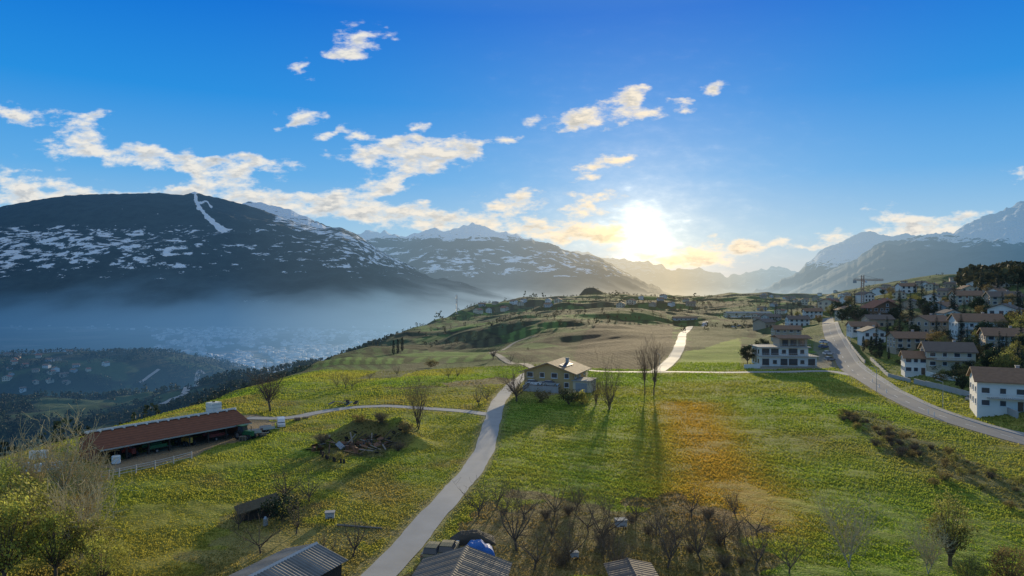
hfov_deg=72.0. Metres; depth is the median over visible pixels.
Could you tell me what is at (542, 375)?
window
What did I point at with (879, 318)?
house
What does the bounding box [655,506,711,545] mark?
fruit tree
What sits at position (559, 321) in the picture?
spur wood
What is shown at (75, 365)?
house
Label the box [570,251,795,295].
hazy range
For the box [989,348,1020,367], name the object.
leafy tree
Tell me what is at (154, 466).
yard fence
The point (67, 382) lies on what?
house
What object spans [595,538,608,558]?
bare sapling
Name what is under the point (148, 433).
machinery shed
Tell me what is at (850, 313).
evergreen tree
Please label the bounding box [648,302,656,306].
house
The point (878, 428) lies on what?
shrub
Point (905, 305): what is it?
house
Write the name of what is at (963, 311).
conifer tree
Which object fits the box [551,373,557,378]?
window
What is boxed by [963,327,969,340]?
conifer tree
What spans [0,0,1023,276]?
sky
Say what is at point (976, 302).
evergreen tree
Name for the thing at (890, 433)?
bramble shrub
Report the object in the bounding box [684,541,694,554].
bramble shrub
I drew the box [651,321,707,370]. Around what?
vineyard road
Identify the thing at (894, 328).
evergreen tree
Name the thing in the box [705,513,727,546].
bare sapling
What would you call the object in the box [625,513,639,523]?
bramble shrub
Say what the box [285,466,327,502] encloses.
fruit tree
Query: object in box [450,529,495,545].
mound tarpaulin
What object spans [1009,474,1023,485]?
shrub
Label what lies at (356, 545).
fruit tree
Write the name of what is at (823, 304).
house
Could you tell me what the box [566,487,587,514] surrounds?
bare sapling
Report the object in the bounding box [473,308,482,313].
house
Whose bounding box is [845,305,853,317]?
evergreen tree
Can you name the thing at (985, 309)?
evergreen tree
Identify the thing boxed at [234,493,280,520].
shelter
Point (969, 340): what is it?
evergreen tree
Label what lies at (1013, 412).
garden wall
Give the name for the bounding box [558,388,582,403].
shrub
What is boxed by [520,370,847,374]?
cross road
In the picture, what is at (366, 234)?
snow range
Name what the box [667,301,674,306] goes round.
house
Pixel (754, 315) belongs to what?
house
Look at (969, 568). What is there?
leafy tree
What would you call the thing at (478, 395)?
fruit tree
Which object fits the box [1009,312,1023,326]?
leafy tree
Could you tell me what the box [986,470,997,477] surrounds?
bramble shrub
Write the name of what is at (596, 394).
multi stem tree
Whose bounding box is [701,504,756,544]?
fruit tree
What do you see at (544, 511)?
bramble shrub
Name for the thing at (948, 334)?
evergreen tree
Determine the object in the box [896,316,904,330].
conifer tree
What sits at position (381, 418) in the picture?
bramble shrub
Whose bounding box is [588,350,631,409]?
multi stem tree
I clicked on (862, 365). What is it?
pavement
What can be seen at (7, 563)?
leafy tree
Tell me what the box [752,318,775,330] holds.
house
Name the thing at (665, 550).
fruit tree
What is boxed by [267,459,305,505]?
fruit tree
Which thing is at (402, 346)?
cypress tree
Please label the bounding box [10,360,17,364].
house
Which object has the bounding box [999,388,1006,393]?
window
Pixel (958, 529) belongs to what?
ivy tree
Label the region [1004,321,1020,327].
leafy tree
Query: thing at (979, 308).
leafy tree
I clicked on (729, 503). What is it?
fruit tree
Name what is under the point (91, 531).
leafy tree
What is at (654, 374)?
poplar tree
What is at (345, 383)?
fruit tree
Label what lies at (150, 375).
valley lane
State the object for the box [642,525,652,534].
bramble shrub
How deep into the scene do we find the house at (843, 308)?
368.23 m
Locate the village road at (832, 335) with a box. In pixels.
[822,317,1023,444]
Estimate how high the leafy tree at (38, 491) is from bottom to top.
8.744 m
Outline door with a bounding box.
[1018,402,1023,411]
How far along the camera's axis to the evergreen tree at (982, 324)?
217.23 m
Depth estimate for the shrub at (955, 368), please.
187.78 m
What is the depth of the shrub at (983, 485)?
92.72 m
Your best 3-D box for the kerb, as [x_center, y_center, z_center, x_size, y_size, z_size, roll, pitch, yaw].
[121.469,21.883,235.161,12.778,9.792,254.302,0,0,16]
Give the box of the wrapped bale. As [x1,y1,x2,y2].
[111,455,120,463]
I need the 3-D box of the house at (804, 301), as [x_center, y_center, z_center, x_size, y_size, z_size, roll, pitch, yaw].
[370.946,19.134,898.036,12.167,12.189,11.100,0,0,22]
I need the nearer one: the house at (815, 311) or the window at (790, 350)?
the window at (790, 350)
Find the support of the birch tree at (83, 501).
on the ground at (624, 334)
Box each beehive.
[325,510,334,520]
[570,550,578,559]
[614,517,626,529]
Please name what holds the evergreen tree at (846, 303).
on the ground at (624, 334)
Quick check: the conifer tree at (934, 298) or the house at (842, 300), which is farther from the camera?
the house at (842, 300)
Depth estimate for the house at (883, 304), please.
322.24 m
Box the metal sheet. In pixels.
[335,441,343,448]
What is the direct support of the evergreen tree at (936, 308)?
on the ground at (624, 334)
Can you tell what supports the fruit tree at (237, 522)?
on the ground at (624, 334)
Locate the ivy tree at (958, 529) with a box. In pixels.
[920,487,982,565]
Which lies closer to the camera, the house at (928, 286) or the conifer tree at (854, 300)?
the conifer tree at (854, 300)
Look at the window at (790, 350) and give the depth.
244.32 m
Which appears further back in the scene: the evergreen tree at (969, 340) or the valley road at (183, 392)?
the valley road at (183, 392)
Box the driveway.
[247,405,486,419]
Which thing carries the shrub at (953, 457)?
on the ground at (624, 334)
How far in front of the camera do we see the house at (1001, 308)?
247.94 m
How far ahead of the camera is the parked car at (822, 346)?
277.50 m
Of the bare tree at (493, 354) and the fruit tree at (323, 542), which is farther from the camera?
the bare tree at (493, 354)
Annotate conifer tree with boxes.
[852,291,858,306]
[872,326,879,349]
[884,316,889,333]
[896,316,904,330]
[897,292,903,313]
[902,291,916,324]
[930,286,937,302]
[933,317,939,337]
[946,285,958,309]
[956,314,965,339]
[961,301,966,312]
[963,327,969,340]
[977,270,985,290]
[995,333,1003,353]
[1001,337,1008,352]
[1012,284,1023,313]
[1012,337,1023,359]
[1016,322,1023,335]
[1018,346,1023,367]
[1021,294,1023,313]
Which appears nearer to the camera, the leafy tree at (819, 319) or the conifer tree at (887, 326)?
the conifer tree at (887, 326)
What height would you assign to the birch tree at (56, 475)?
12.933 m
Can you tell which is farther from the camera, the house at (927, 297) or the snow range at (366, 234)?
the snow range at (366, 234)
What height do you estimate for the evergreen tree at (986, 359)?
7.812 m
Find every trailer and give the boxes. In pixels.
[142,442,171,452]
[202,431,227,440]
[248,428,265,433]
[259,425,279,433]
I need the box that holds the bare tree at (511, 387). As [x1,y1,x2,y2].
[483,351,541,401]
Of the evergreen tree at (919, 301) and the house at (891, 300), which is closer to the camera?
the evergreen tree at (919, 301)
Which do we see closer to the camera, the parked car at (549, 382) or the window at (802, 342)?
the parked car at (549, 382)
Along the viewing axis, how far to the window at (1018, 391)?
139.84 m
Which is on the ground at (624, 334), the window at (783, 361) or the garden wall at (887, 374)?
the garden wall at (887, 374)
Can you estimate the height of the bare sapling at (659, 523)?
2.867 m
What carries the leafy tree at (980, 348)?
on the ground at (624, 334)
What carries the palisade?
on the ground at (624, 334)
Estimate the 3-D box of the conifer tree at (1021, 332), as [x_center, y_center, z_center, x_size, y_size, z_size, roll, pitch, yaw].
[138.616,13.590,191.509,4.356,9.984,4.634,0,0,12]
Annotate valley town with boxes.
[10,324,414,371]
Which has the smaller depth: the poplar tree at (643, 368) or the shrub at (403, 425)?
the shrub at (403, 425)
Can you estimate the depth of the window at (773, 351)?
244.68 m
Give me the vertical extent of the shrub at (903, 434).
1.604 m
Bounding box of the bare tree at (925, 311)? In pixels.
[917,303,934,314]
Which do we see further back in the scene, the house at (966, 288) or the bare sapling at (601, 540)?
the house at (966, 288)
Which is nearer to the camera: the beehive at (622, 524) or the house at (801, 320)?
the beehive at (622, 524)
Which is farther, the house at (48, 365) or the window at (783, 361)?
the house at (48, 365)
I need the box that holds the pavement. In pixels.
[835,321,1023,434]
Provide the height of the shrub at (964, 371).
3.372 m
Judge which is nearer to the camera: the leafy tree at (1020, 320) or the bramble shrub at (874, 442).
the bramble shrub at (874, 442)
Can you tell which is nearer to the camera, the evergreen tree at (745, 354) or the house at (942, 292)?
the evergreen tree at (745, 354)
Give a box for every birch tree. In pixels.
[0,426,72,495]
[1,403,104,496]
[32,460,143,572]
[39,443,119,510]
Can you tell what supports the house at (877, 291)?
on the ground at (624, 334)
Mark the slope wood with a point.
(132, 417)
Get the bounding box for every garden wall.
[744,364,759,368]
[846,337,864,363]
[870,357,910,381]
[914,378,1018,417]
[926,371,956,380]
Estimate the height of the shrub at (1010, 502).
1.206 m
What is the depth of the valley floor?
4975.49 m
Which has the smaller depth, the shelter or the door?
the shelter
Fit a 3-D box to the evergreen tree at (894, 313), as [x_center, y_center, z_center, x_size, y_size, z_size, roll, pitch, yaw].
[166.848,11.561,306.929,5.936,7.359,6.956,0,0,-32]
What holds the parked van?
on the ground at (624, 334)
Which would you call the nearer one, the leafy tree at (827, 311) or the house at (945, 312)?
the house at (945, 312)
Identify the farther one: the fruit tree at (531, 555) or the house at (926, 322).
the house at (926, 322)
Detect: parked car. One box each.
[420,541,440,560]
[438,540,459,553]
[526,379,541,385]
[542,380,559,386]
[818,344,828,347]
[822,351,833,354]
[824,356,835,360]
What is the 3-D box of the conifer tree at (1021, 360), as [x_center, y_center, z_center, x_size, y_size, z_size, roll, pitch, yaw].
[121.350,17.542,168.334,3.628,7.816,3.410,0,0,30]
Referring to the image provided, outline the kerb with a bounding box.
[834,322,1023,435]
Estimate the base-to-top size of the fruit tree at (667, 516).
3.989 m
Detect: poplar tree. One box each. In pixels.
[633,337,653,393]
[641,336,671,394]
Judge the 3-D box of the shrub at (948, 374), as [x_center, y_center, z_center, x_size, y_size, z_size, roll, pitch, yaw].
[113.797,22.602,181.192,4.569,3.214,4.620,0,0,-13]
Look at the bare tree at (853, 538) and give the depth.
66.42 m
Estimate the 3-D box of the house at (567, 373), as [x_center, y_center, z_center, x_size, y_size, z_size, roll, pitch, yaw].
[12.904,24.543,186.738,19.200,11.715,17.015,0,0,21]
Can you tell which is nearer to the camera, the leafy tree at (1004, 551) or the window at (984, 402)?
the leafy tree at (1004, 551)
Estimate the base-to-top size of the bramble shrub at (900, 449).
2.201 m
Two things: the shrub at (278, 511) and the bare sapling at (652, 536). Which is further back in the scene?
the shrub at (278, 511)
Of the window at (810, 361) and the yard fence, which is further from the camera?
the window at (810, 361)
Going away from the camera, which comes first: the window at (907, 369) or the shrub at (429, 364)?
the window at (907, 369)
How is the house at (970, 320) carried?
on the ground at (624, 334)
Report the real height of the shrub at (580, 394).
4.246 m
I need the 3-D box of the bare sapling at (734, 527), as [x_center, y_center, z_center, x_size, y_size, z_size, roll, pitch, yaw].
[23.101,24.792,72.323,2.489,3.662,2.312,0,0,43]
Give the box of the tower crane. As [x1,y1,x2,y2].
[853,275,882,304]
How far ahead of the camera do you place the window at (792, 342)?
246.12 m
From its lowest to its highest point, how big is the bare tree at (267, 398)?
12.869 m
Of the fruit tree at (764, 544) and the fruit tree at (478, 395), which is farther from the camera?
the fruit tree at (478, 395)
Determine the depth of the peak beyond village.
15895.43 m
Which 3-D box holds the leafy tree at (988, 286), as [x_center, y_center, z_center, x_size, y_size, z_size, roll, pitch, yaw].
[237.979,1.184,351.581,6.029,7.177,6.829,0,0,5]
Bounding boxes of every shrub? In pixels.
[258,492,303,520]
[311,431,330,444]
[332,451,345,459]
[350,414,364,422]
[372,410,390,423]
[390,439,405,450]
[398,421,413,433]
[425,359,438,366]
[498,506,509,514]
[533,388,551,402]
[536,507,552,519]
[550,549,573,566]
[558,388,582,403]
[560,503,575,514]
[572,389,592,404]
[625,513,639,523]
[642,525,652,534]
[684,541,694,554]
[698,504,715,520]
[712,535,723,544]
[714,552,736,567]
[736,554,746,564]
[869,438,881,445]
[873,425,882,430]
[874,436,886,444]
[884,430,895,436]
[886,436,896,441]
[893,443,907,452]
[898,432,911,438]
[906,448,916,456]
[908,443,921,450]
[926,477,941,486]
[929,465,939,471]
[931,372,946,380]
[937,472,953,479]
[941,370,964,378]
[941,457,949,462]
[942,447,955,453]
[946,453,960,462]
[950,363,967,370]
[951,367,966,376]
[955,364,968,370]
[955,467,968,474]
[963,360,976,366]
[979,483,988,488]
[982,467,996,475]
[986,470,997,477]
[1002,500,1018,508]
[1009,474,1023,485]
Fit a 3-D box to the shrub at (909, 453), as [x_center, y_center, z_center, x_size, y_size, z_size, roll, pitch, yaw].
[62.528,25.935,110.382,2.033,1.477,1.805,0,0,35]
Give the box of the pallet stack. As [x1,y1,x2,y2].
[239,436,246,440]
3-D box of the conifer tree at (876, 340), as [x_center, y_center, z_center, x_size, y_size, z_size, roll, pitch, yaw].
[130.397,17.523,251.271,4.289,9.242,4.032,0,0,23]
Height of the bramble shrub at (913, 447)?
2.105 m
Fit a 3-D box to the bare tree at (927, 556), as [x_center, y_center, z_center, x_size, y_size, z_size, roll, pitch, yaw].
[37.866,23.461,64.436,4.929,6.035,6.142,0,0,29]
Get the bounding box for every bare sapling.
[501,488,513,507]
[510,486,524,506]
[548,542,558,562]
[552,529,582,564]
[565,518,576,529]
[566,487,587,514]
[590,521,611,552]
[593,531,615,561]
[594,495,616,520]
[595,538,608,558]
[597,523,617,551]
[603,520,617,545]
[643,517,658,544]
[652,512,666,531]
[656,531,674,560]
[686,521,700,544]
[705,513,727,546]
[721,489,743,516]
[721,515,748,546]
[732,532,741,549]
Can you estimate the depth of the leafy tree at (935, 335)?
223.23 m
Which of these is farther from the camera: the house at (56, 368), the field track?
the house at (56, 368)
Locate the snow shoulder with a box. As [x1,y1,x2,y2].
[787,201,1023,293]
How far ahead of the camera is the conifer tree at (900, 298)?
313.75 m
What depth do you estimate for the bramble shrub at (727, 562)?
66.59 m
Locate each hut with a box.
[229,542,346,575]
[412,545,511,575]
[603,557,658,575]
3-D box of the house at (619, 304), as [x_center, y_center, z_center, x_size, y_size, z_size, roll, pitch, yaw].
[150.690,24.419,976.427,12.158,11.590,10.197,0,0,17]
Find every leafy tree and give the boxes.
[0,459,51,531]
[0,472,70,560]
[0,489,54,575]
[7,502,96,575]
[23,479,71,535]
[62,492,95,525]
[64,513,120,565]
[64,530,133,575]
[814,314,822,322]
[824,305,834,316]
[844,295,852,304]
[884,292,894,298]
[886,287,895,294]
[900,313,909,323]
[908,292,920,298]
[925,330,946,341]
[934,335,950,341]
[947,551,994,575]
[968,331,978,345]
[975,305,983,312]
[975,344,986,359]
[982,284,995,290]
[984,542,1023,575]
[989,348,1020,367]
[993,319,1010,327]
[1002,313,1015,326]
[1003,341,1023,358]
[1004,293,1016,303]
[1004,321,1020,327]
[1007,310,1023,322]
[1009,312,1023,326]
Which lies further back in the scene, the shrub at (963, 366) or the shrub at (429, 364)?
the shrub at (429, 364)
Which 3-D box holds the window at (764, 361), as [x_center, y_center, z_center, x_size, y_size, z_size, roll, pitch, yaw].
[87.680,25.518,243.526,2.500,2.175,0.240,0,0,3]
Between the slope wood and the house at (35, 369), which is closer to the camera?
the slope wood
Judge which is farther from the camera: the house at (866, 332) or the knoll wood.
the knoll wood
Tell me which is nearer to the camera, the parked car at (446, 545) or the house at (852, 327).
the parked car at (446, 545)
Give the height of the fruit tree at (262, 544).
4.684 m
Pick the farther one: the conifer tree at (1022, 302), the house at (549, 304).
the house at (549, 304)
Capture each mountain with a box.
[0,192,514,326]
[366,222,670,298]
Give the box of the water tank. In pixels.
[206,401,221,412]
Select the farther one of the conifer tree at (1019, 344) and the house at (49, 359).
the house at (49, 359)
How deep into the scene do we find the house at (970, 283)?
419.92 m
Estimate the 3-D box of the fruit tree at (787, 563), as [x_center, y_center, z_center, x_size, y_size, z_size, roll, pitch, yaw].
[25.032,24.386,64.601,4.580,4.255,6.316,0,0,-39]
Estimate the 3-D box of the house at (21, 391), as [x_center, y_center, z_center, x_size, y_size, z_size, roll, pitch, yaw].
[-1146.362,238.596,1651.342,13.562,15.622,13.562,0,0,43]
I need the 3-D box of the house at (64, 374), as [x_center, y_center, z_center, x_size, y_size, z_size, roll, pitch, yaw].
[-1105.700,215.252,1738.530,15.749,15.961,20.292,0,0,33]
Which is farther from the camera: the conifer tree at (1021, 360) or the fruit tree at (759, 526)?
the conifer tree at (1021, 360)
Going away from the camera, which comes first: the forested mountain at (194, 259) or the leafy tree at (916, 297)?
the leafy tree at (916, 297)
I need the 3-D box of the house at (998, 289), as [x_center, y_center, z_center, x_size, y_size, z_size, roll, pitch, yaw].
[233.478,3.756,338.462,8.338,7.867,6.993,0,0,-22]
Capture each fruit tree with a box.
[218,498,252,528]
[230,510,293,555]
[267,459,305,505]
[282,490,307,533]
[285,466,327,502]
[313,529,341,551]
[333,505,373,556]
[338,369,353,387]
[343,377,361,388]
[440,366,452,377]
[449,474,503,518]
[470,378,486,405]
[476,380,496,399]
[479,477,510,506]
[484,474,550,550]
[502,485,544,524]
[503,521,561,570]
[530,466,570,516]
[539,500,562,539]
[549,516,600,560]
[560,480,587,510]
[567,492,623,532]
[568,485,652,546]
[598,520,637,560]
[619,475,659,520]
[637,504,671,534]
[640,503,693,568]
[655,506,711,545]
[674,480,705,516]
[679,502,719,560]
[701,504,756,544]
[721,483,747,515]
[728,508,780,570]
[736,501,795,539]
[756,528,826,575]
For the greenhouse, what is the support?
on the ground at (624, 334)
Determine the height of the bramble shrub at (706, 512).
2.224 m
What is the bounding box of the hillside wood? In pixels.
[0,324,425,448]
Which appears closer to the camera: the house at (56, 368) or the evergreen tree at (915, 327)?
the evergreen tree at (915, 327)
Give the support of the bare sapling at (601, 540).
on the ground at (624, 334)
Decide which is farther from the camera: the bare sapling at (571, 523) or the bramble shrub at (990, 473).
the bramble shrub at (990, 473)
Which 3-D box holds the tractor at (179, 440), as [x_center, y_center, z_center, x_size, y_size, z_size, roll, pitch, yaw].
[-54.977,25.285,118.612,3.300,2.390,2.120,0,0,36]
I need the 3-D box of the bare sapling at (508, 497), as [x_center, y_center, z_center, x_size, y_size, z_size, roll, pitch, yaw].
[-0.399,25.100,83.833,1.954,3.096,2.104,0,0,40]
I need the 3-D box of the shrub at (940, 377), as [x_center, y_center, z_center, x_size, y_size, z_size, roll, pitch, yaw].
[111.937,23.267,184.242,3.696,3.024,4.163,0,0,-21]
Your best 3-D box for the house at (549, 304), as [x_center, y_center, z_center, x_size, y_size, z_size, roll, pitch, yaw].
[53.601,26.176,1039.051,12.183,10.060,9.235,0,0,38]
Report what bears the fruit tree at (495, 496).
on the ground at (624, 334)
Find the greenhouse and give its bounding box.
[723,311,770,317]
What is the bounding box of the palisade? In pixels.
[317,444,344,463]
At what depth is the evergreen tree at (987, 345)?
197.50 m
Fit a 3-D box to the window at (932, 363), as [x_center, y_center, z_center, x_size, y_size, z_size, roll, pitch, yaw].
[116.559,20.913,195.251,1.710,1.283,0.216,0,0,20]
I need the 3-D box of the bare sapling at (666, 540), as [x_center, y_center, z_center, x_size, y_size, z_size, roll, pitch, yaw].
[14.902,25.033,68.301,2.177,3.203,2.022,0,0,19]
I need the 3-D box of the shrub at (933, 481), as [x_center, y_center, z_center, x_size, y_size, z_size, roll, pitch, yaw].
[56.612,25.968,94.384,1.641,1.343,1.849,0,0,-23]
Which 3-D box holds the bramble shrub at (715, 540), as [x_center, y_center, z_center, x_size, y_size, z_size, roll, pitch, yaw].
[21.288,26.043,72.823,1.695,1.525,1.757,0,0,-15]
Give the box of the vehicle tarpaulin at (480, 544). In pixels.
[465,539,494,555]
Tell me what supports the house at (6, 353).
on the ground at (624, 334)
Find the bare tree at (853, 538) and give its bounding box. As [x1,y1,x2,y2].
[811,482,893,567]
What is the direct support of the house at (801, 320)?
on the ground at (624, 334)
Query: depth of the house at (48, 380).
1694.38 m
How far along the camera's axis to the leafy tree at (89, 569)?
61.63 m
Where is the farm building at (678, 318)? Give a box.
[671,316,697,320]
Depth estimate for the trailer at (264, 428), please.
128.20 m
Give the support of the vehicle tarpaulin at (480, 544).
on the ground at (624, 334)
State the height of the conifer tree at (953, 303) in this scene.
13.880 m
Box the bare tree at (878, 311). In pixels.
[867,305,885,314]
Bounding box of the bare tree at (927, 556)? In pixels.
[898,512,957,573]
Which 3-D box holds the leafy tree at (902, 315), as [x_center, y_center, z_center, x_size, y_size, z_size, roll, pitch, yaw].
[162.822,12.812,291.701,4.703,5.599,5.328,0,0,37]
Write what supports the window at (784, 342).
in the apartment building at (786, 350)
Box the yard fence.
[101,451,191,476]
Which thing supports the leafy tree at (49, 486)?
on the ground at (624, 334)
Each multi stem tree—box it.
[391,369,444,429]
[583,371,610,403]
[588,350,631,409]
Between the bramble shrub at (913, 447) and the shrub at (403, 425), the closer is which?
the bramble shrub at (913, 447)
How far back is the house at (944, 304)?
303.46 m
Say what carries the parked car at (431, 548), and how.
on the ground at (624, 334)
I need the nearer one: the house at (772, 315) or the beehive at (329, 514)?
the beehive at (329, 514)
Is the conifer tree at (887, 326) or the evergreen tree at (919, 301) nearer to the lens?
the conifer tree at (887, 326)
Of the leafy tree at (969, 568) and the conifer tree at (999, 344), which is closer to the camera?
the leafy tree at (969, 568)
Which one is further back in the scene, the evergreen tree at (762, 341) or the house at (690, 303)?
the house at (690, 303)
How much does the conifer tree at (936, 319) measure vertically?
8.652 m
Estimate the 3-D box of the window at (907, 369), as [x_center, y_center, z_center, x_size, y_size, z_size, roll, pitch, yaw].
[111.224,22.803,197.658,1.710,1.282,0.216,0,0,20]
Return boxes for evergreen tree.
[738,344,755,363]
[754,338,769,343]
[828,300,843,313]
[835,308,847,322]
[843,301,852,305]
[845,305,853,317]
[848,307,862,320]
[857,309,868,319]
[888,307,900,321]
[892,325,904,330]
[906,324,921,331]
[914,297,928,309]
[922,301,939,314]
[942,330,954,339]
[953,374,969,388]
[962,337,979,347]
[967,296,987,310]
[973,320,994,339]
[978,346,1002,366]
[982,305,991,312]
[982,342,997,350]
[1009,335,1023,349]
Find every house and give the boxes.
[2,375,12,380]
[3,352,12,355]
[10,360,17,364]
[19,386,26,392]
[31,368,39,372]
[35,353,41,357]
[42,363,50,367]
[45,357,54,361]
[45,378,53,383]
[47,369,55,374]
[51,366,59,371]
[58,372,68,377]
[62,380,70,384]
[72,363,79,367]
[101,361,109,366]
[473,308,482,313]
[500,306,508,311]
[510,300,517,304]
[517,301,523,305]
[518,357,595,392]
[544,302,552,306]
[553,298,562,303]
[616,302,625,307]
[626,298,636,304]
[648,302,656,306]
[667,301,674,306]
[685,301,695,305]
[751,313,758,318]
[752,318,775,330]
[760,313,781,321]
[769,324,802,340]
[773,309,784,313]
[783,314,810,325]
[798,298,807,305]
[801,307,823,318]
[818,298,839,310]
[833,305,859,320]
[840,295,847,302]
[845,320,879,337]
[854,291,875,302]
[855,325,886,346]
[858,300,901,314]
[859,313,895,327]
[871,287,887,295]
[876,298,895,301]
[881,284,890,287]
[884,330,931,353]
[892,290,907,299]
[894,282,917,292]
[898,348,936,377]
[901,299,918,309]
[906,313,948,333]
[917,340,978,372]
[921,293,942,302]
[924,283,939,290]
[930,301,959,314]
[935,308,961,315]
[936,287,954,295]
[944,281,956,287]
[946,312,1007,340]
[948,290,983,304]
[956,285,977,290]
[965,280,985,290]
[966,365,1023,417]
[976,326,1023,350]
[982,290,1022,306]
[986,302,1023,314]
[987,288,1008,290]
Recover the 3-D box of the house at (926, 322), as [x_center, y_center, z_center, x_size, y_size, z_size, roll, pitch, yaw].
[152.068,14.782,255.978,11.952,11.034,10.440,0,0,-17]
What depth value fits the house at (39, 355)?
1953.57 m
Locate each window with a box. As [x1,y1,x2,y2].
[527,372,532,377]
[539,372,544,377]
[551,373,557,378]
[762,348,768,354]
[762,359,768,364]
[771,349,778,354]
[781,359,786,364]
[782,340,787,345]
[789,349,796,354]
[789,359,797,364]
[790,340,795,345]
[799,340,804,345]
[808,359,814,364]
[905,367,911,371]
[929,361,935,365]
[930,352,935,356]
[981,387,989,393]
[981,399,989,405]
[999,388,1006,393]
[999,400,1006,406]
[1016,389,1023,394]
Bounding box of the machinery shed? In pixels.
[76,407,251,463]
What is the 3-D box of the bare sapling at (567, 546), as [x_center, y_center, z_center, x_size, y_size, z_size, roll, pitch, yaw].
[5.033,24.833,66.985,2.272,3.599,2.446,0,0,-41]
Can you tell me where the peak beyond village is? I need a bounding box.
[739,231,914,293]
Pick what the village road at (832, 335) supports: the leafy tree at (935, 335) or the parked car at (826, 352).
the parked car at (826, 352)
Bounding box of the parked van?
[277,416,285,427]
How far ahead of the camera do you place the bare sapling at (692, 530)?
72.36 m
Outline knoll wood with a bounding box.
[0,290,695,415]
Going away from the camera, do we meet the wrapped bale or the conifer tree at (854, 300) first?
the wrapped bale
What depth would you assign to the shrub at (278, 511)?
80.47 m
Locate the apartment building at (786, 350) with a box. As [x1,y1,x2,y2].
[749,335,819,365]
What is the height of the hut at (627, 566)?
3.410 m
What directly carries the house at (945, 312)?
on the ground at (624, 334)
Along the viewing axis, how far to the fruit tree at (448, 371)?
209.56 m
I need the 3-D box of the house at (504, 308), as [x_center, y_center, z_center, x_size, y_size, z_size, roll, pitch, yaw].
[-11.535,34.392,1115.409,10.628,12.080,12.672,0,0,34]
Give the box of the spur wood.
[367,273,956,347]
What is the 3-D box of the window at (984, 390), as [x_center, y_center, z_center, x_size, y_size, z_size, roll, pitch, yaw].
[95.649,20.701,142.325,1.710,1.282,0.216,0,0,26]
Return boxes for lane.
[140,369,159,382]
[361,374,523,575]
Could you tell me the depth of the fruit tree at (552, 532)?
73.98 m
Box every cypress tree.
[392,340,394,354]
[396,339,398,353]
[400,337,403,350]
[861,336,865,350]
[869,336,873,353]
[877,337,882,357]
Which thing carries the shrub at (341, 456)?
on the ground at (624, 334)
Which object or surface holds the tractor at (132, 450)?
on the ground at (624, 334)
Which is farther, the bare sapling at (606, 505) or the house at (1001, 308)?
the house at (1001, 308)
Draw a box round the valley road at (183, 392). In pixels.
[160,370,205,403]
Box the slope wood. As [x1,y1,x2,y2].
[0,391,229,455]
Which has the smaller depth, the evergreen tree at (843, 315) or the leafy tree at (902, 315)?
the leafy tree at (902, 315)
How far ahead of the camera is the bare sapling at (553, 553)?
67.60 m
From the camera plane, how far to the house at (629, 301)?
996.93 m
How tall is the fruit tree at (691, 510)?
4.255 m
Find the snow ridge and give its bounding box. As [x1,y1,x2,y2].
[242,201,331,227]
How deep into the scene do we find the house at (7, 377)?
1688.58 m
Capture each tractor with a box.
[112,446,138,458]
[174,436,195,446]
[234,424,256,439]
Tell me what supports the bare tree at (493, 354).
on the ground at (624, 334)
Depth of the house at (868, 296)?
443.37 m
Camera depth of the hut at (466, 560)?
60.06 m
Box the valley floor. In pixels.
[0,327,411,365]
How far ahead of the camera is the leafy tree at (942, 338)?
219.51 m
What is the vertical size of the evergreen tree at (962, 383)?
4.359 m
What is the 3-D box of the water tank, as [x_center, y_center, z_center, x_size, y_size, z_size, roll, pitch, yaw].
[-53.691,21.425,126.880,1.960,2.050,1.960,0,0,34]
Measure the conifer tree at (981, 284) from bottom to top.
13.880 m
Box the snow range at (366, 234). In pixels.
[357,230,403,239]
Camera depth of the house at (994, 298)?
299.39 m
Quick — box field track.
[489,336,533,368]
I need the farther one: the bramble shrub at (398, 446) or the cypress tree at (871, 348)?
the cypress tree at (871, 348)
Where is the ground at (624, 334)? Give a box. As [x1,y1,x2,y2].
[0,274,1023,575]
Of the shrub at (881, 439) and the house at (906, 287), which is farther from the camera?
the house at (906, 287)
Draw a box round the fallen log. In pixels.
[337,524,381,528]
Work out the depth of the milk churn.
79.08 m
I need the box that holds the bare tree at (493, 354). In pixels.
[488,347,499,357]
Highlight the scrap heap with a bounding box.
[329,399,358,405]
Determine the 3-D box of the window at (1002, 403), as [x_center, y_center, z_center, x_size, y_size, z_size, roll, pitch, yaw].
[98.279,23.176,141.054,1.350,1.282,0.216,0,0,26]
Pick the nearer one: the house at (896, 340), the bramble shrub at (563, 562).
the bramble shrub at (563, 562)
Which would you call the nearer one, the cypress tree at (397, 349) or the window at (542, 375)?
the window at (542, 375)
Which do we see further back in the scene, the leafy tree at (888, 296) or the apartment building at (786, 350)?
the leafy tree at (888, 296)
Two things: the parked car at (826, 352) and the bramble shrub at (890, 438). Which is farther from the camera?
the parked car at (826, 352)
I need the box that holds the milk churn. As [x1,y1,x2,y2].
[263,516,267,525]
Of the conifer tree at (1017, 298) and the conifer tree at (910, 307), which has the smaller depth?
the conifer tree at (1017, 298)
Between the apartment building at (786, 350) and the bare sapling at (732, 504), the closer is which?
the bare sapling at (732, 504)
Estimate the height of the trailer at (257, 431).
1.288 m
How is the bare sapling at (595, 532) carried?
on the ground at (624, 334)
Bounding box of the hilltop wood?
[953,260,1023,288]
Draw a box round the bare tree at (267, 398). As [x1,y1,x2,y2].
[243,359,288,411]
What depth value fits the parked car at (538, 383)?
181.35 m

